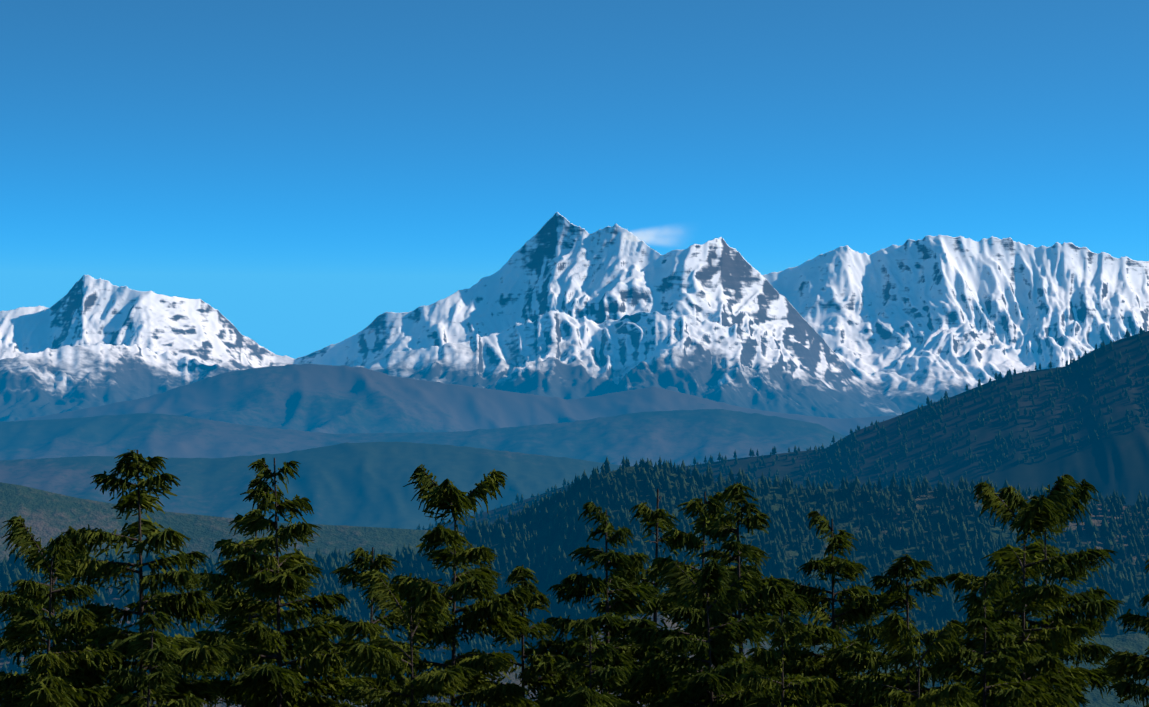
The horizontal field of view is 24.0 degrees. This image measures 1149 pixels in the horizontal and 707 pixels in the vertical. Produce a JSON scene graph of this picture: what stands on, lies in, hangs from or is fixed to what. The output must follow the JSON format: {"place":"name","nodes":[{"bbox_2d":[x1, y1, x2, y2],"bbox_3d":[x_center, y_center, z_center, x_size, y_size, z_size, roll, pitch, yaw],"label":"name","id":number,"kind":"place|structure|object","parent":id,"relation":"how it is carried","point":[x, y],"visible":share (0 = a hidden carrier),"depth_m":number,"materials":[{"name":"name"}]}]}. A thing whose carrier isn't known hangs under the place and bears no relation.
{"place":"outdoors","nodes":[
{"label":"outdoors","id":0,"kind":"place"},
{"bbox_2d":[0,482,463,562],"bbox_3d":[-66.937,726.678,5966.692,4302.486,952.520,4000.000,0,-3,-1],"label":"forested hill","id":1,"kind":"structure","parent":0,"point":[46,515],"depth_m":6399.13,"materials":[{"name":"green plant"}]},
{"bbox_2d":[0,442,621,529],"bbox_3d":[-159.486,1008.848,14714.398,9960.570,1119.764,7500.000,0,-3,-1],"label":"hill","id":2,"kind":"structure","parent":0,"point":[356,484],"depth_m":15467.24,"materials":[{"name":"blue"}]},
{"bbox_2d":[0,409,845,466],"bbox_3d":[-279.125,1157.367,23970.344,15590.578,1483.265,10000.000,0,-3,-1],"label":"hill","id":3,"kind":"structure","parent":0,"point":[678,437],"depth_m":25476.09,"materials":[{"name":"blue"}]},
{"bbox_2d":[0,310,885,421],"bbox_3d":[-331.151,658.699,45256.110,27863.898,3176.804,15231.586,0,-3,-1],"label":"snowy mountain ridge","id":4,"kind":"structure","parent":0,"point":[552,353],"depth_m":46546.07,"materials":[{"name":"white snow"}]},
{"bbox_2d":[0,212,904,415],"bbox_3d":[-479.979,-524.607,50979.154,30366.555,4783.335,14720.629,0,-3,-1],"label":"snowy mountain","id":5,"kind":"structure","parent":0,"point":[557,262],"depth_m":52444.69,"materials":[{"name":"white snow"}]},
{"bbox_2d":[14,364,898,435],"bbox_3d":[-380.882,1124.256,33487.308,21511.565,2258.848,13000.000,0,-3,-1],"label":"hill","id":6,"kind":"structure","parent":0,"point":[341,399],"depth_m":35412.77,"materials":[{"name":"blue"}]},
{"bbox_2d":[0,466,1148,706],"bbox_3d":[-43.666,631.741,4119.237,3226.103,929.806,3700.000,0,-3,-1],"label":"forested hill","id":7,"kind":"structure","parent":0,"point":[1136,642],"depth_m":4322.82,"materials":[{"name":"green plant"}]},
{"bbox_2d":[0,455,1148,686],"bbox_3d":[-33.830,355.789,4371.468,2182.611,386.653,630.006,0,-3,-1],"label":"forest trees","id":8,"kind":"object","parent":7,"relation":"on","point":[524,543],"visible":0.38,"depth_m":4349.36,"materials":[{"name":"green plant"}]},
{"bbox_2d":[0,0,1148,358],"label":"sky","id":9,"kind":"structure","parent":0,"point":[307,172],"materials":[{"name":"blue"}]},
{"bbox_2d":[622,229,683,242],"bbox_3d":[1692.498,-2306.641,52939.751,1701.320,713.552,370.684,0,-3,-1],"label":"cloud","id":10,"kind":"structure","parent":0,"point":[642,239],"depth_m":52916.31,"materials":[{"name":"white"}]},
{"bbox_2d":[424,331,1148,531],"bbox_3d":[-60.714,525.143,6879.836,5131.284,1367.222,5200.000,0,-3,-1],"label":"forested hillside","id":11,"kind":"structure","parent":0,"point":[1117,458],"depth_m":7258.95,"materials":[{"name":"green plant"}]},
{"bbox_2d":[416,326,1148,530],"bbox_3d":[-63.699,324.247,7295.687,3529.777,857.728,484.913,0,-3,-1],"label":"forest trees","id":12,"kind":"object","parent":11,"relation":"on","point":[940,415],"visible":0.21,"depth_m":7336.93,"materials":[{"name":"green plant"}]},
{"bbox_2d":[762,235,1148,412],"bbox_3d":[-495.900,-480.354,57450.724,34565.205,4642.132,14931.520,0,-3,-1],"label":"snow range","id":13,"kind":"structure","parent":0,"point":[908,325],"depth_m":58672.56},
{"bbox_3d":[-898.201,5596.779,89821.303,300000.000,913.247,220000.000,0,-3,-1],"label":"ground","id":14,"kind":"structure","parent":0,"visible":0},
{"bbox_2d":[0,515,116,691],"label":"deodar tree","id":15,"kind":"object","parent":14,"relation":"on","point":[19,536],"visible":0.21,"depth_m":77.04,"materials":[{"name":"green plant"}]},
{"bbox_2d":[0,535,128,706],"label":"deodar tree","id":16,"kind":"object","parent":14,"relation":"on","point":[28,625],"visible":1,"depth_m":70.38,"materials":[{"name":"green plant"}]},
{"bbox_2d":[30,449,249,706],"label":"deodar tree","id":17,"kind":"object","parent":14,"relation":"on","point":[192,652],"visible":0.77,"depth_m":73.70,"materials":[{"name":"green plant"}]},
{"bbox_2d":[104,611,207,706],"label":"deodar tree","id":18,"kind":"object","parent":14,"relation":"on","point":[159,676],"visible":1,"depth_m":63.04,"materials":[{"name":"green plant"}]},
{"bbox_2d":[145,491,333,706],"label":"deodar tree","id":19,"kind":"object","parent":14,"relation":"on","point":[218,585],"visible":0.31,"depth_m":96.34,"materials":[{"name":"green plant"}]},
{"bbox_2d":[188,458,379,706],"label":"deodar tree","id":20,"kind":"object","parent":14,"relation":"on","point":[291,583],"visible":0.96,"depth_m":82.61,"materials":[{"name":"green plant"}]},
{"bbox_2d":[292,547,427,706],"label":"deodar tree","id":21,"kind":"object","parent":14,"relation":"on","point":[372,628],"visible":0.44,"depth_m":89.76,"materials":[{"name":"green plant"}]},
{"bbox_2d":[338,570,476,706],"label":"deodar tree","id":22,"kind":"object","parent":14,"relation":"on","point":[427,609],"visible":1,"depth_m":69.57,"materials":[{"name":"green plant"}]},
{"bbox_2d":[361,464,533,706],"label":"deodar tree","id":23,"kind":"object","parent":14,"relation":"on","point":[497,610],"visible":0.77,"depth_m":76.53,"materials":[{"name":"green plant"}]},
{"bbox_2d":[458,565,595,706],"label":"deodar tree","id":24,"kind":"object","parent":14,"relation":"on","point":[549,679],"visible":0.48,"depth_m":79.14,"materials":[{"name":"green plant"}]},
{"bbox_2d":[543,620,631,706],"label":"deodar tree","id":25,"kind":"object","parent":14,"relation":"on","point":[580,696],"visible":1,"depth_m":66.21,"materials":[{"name":"green plant"}]},
{"bbox_2d":[517,502,703,706],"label":"deodar tree","id":26,"kind":"object","parent":14,"relation":"on","point":[629,600],"visible":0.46,"depth_m":90.61,"materials":[{"name":"green plant"}]},
{"bbox_2d":[591,489,697,706],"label":"deodar tree","id":27,"kind":"object","parent":14,"relation":"on","point":[657,518],"visible":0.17,"depth_m":98.75,"materials":[{"name":"green plant"}]},
{"bbox_2d":[602,491,778,706],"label":"deodar tree","id":28,"kind":"object","parent":14,"relation":"on","point":[639,681],"visible":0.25,"depth_m":84.19,"materials":[{"name":"green plant"}]},
{"bbox_2d":[639,557,779,706],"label":"deodar tree","id":29,"kind":"object","parent":14,"relation":"on","point":[709,687],"visible":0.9,"depth_m":72.22,"materials":[{"name":"green plant"}]},
{"bbox_2d":[662,482,856,706],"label":"deodar tree","id":30,"kind":"object","parent":14,"relation":"on","point":[772,599],"visible":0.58,"depth_m":75.41,"materials":[{"name":"green plant"}]},
{"bbox_2d":[736,610,848,706],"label":"deodar tree","id":31,"kind":"object","parent":14,"relation":"on","point":[799,686],"visible":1,"depth_m":63.99,"materials":[{"name":"green plant"}]},
{"bbox_2d":[799,589,880,706],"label":"deodar tree","id":32,"kind":"object","parent":14,"relation":"on","point":[826,619],"visible":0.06,"depth_m":90.81,"materials":[{"name":"green plant"}]},
{"bbox_2d":[774,511,931,706],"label":"deodar tree","id":33,"kind":"object","parent":14,"relation":"on","point":[866,609],"visible":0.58,"depth_m":82.93,"materials":[{"name":"green plant"}]},
{"bbox_2d":[829,554,980,706],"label":"deodar tree","id":34,"kind":"object","parent":14,"relation":"on","point":[855,659],"visible":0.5,"depth_m":75.82,"materials":[{"name":"green plant"}]},
{"bbox_2d":[842,612,978,706],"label":"deodar tree","id":35,"kind":"object","parent":14,"relation":"on","point":[955,693],"visible":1,"depth_m":59.55,"materials":[{"name":"green plant"}]},
{"bbox_2d":[921,574,1049,706],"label":"deodar tree","id":36,"kind":"object","parent":14,"relation":"on","point":[1001,693],"visible":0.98,"depth_m":64.49,"materials":[{"name":"green plant"}]},
{"bbox_2d":[942,474,1117,706],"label":"deodar tree","id":37,"kind":"object","parent":14,"relation":"on","point":[1042,512],"visible":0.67,"depth_m":69.09,"materials":[{"name":"green plant"}]},
{"bbox_2d":[967,479,1132,706],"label":"deodar tree","id":38,"kind":"object","parent":14,"relation":"on","point":[1094,605],"visible":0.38,"depth_m":77.97,"materials":[{"name":"green plant"}]},
{"bbox_2d":[1102,559,1148,706],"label":"deodar tree","id":39,"kind":"object","parent":14,"relation":"on","point":[1129,664],"visible":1,"depth_m":66.68,"materials":[{"name":"green plant"}]}
]}

